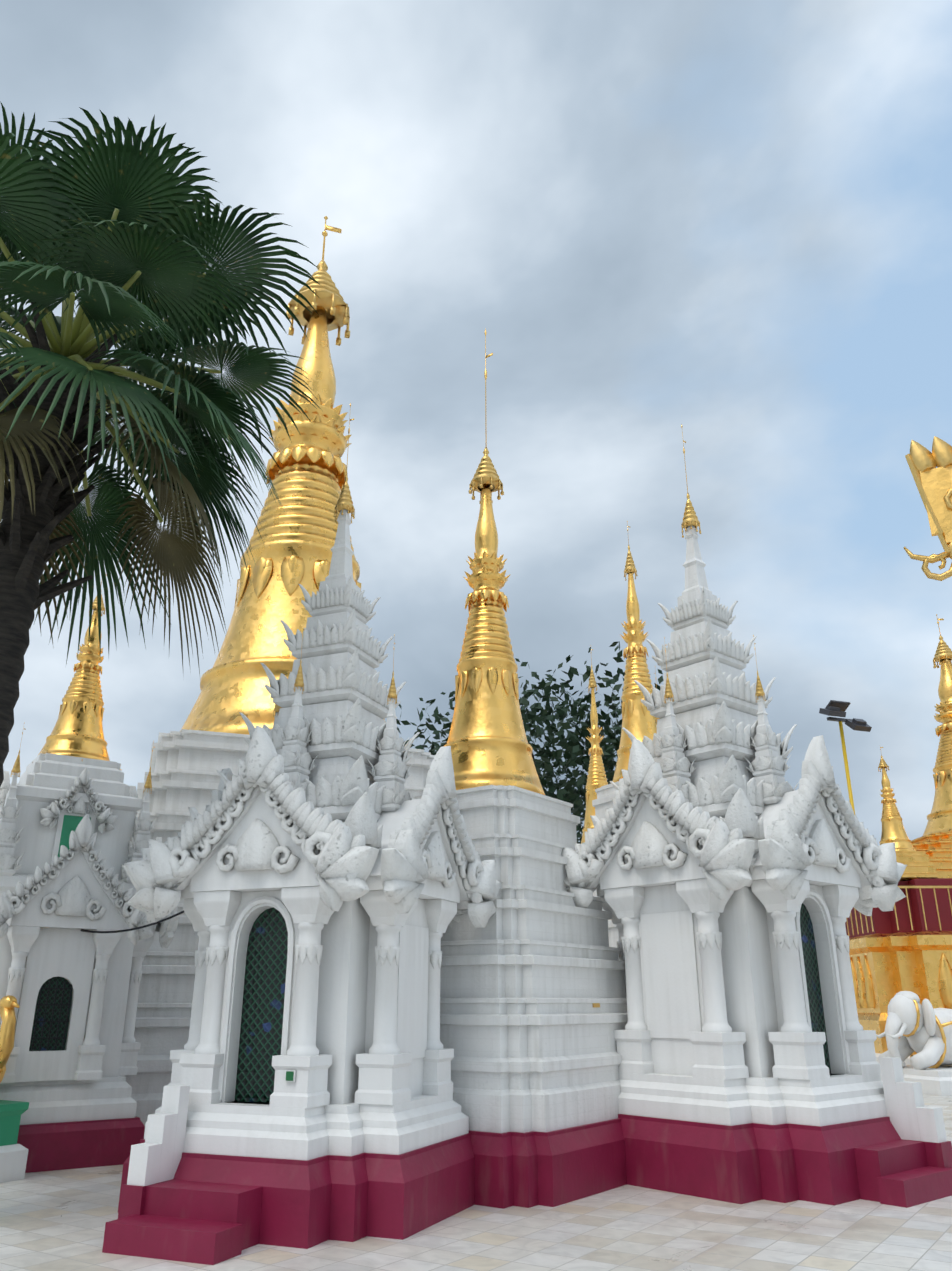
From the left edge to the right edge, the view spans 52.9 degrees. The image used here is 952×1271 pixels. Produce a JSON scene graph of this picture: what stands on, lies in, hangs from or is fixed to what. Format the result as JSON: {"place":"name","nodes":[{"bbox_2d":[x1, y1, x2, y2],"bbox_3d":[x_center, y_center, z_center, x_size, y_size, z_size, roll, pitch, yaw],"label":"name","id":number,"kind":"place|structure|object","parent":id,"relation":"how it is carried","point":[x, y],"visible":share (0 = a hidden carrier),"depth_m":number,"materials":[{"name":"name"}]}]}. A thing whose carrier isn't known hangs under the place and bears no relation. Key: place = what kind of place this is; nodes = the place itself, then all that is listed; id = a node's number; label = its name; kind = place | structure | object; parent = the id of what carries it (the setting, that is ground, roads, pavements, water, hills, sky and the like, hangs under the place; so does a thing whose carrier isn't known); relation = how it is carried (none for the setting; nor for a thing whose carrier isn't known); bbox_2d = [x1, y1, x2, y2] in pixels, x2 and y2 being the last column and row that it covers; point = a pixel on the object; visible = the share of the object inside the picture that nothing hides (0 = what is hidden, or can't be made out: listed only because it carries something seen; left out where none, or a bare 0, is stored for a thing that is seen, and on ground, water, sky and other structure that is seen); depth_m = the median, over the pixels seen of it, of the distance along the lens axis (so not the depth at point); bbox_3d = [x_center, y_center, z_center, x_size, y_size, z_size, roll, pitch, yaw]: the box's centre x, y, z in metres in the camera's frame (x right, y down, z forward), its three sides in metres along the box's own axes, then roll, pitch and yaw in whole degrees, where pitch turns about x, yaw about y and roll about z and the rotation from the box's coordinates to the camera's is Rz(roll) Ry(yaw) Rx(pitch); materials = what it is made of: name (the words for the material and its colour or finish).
{"place":"outdoors","nodes":[
{"label":"outdoors","id":0,"kind":"place"},
{"bbox_2d":[0,1094,951,1270],"bbox_3d":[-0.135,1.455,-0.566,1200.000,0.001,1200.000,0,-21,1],"label":"ground","id":1,"kind":"structure","parent":0,"point":[55,1220],"depth_m":6.78,"materials":[{"name":"grey tile"}]},
{"bbox_2d":[0,995,28,1182],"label":"hintha statue","id":2,"kind":"object","parent":1,"relation":"on","point":[13,1157],"visible":1,"depth_m":9.12,"materials":[{"name":"gold metal"}]},
{"bbox_2d":[0,575,178,1172],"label":"shrine","id":3,"kind":"object","parent":1,"relation":"on","point":[75,831],"visible":0.83,"depth_m":10.36,"materials":[{"name":"white paint"}]},
{"bbox_2d":[0,101,320,786],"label":"fan palm","id":4,"kind":"object","parent":1,"relation":"on","point":[125,239],"visible":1,"depth_m":9.13,"materials":[{"name":"green plant"}]},
{"bbox_2d":[120,216,434,1125],"bbox_3d":[-3.238,-0.925,17.538,6.008,17.419,6.008,7,-22,-18],"label":"stupa","id":5,"kind":"object","parent":1,"relation":"on","point":[296,532],"visible":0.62,"depth_m":15.88,"materials":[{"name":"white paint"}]},
{"bbox_2d":[102,403,502,1264],"bbox_3d":[-1.481,0.971,9.054,2.801,7.799,3.258,-8,-22,20],"label":"shrine","id":6,"kind":"object","parent":1,"relation":"on","point":[320,867],"visible":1,"depth_m":7.73,"materials":[{"name":"white paint"}]},
{"bbox_2d":[81,910,183,932],"bbox_3d":[-3.301,2.797,9.922,2.407,0.509,0.022,-13,-24,30],"label":"power cable","id":7,"kind":"object","parent":6,"relation":"attached to","point":[140,927],"visible":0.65,"depth_m":9.99,"materials":[{"name":"black rubber"}]},
{"bbox_2d":[411,328,627,1208],"bbox_3d":[0.132,0.547,11.347,2.940,10.234,2.940,-15,-25,33],"label":"stupa","id":8,"kind":"object","parent":1,"relation":"on","point":[533,1008],"visible":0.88,"depth_m":9.16,"materials":[{"name":"white paint"}]},
{"bbox_2d":[396,641,663,843],"bbox_3d":[2.352,7.045,32.690,12.592,13.414,13.066,0,-21,1],"label":"tree","id":9,"kind":"object","parent":1,"relation":"on","point":[574,748],"visible":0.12,"depth_m":30.54,"materials":[{"name":"green plant"}]},
{"bbox_2d":[581,645,607,843],"bbox_3d":[2.746,4.684,21.179,2.400,9.555,2.400,0,-21,1],"label":"stupa","id":10,"kind":"object","parent":1,"relation":"on","point":[596,777],"visible":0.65,"depth_m":21.70,"materials":[{"name":"gold metal"}]},
{"bbox_2d":[592,521,656,960],"bbox_3d":[2.919,2.565,16.633,2.400,10.254,2.400,11,-24,-27],"label":"stupa","id":11,"kind":"object","parent":1,"relation":"on","point":[638,721],"visible":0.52,"depth_m":16.95,"materials":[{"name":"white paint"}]},
{"bbox_2d":[561,424,951,1207],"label":"shrine","id":12,"kind":"object","parent":1,"relation":"on","point":[725,870],"visible":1,"depth_m":9.27,"materials":[{"name":"white paint"}]},
{"bbox_2d":[819,700,871,814],"bbox_3d":[9.458,5.862,23.273,1.260,8.857,0.636,7,-22,-18],"label":"floodlight post","id":13,"kind":"object","parent":1,"relation":"on","point":[835,708],"visible":0.54,"depth_m":24.48,"materials":[{"name":"yellow metal"}]},
{"bbox_2d":[845,614,951,1064],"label":"golden pagoda","id":14,"kind":"object","parent":1,"relation":"on","point":[905,944],"visible":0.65,"depth_m":21.17,"materials":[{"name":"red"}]},
{"bbox_2d":[876,991,951,1095],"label":"elephant statue","id":15,"kind":"object","parent":1,"relation":"on","point":[923,1031],"visible":0.94,"depth_m":18.21,"materials":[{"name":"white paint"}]},
{"bbox_2d":[0,0,951,845],"label":"sky","id":16,"kind":"structure","parent":0,"point":[729,222],"materials":[{"name":"grey"}]},
{"bbox_2d":[904,436,951,580],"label":"gilded eave corner","id":17,"kind":"object","parent":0,"point":[933,484],"visible":1,"depth_m":5.11,"materials":[{"name":"gold metal"}]}
]}

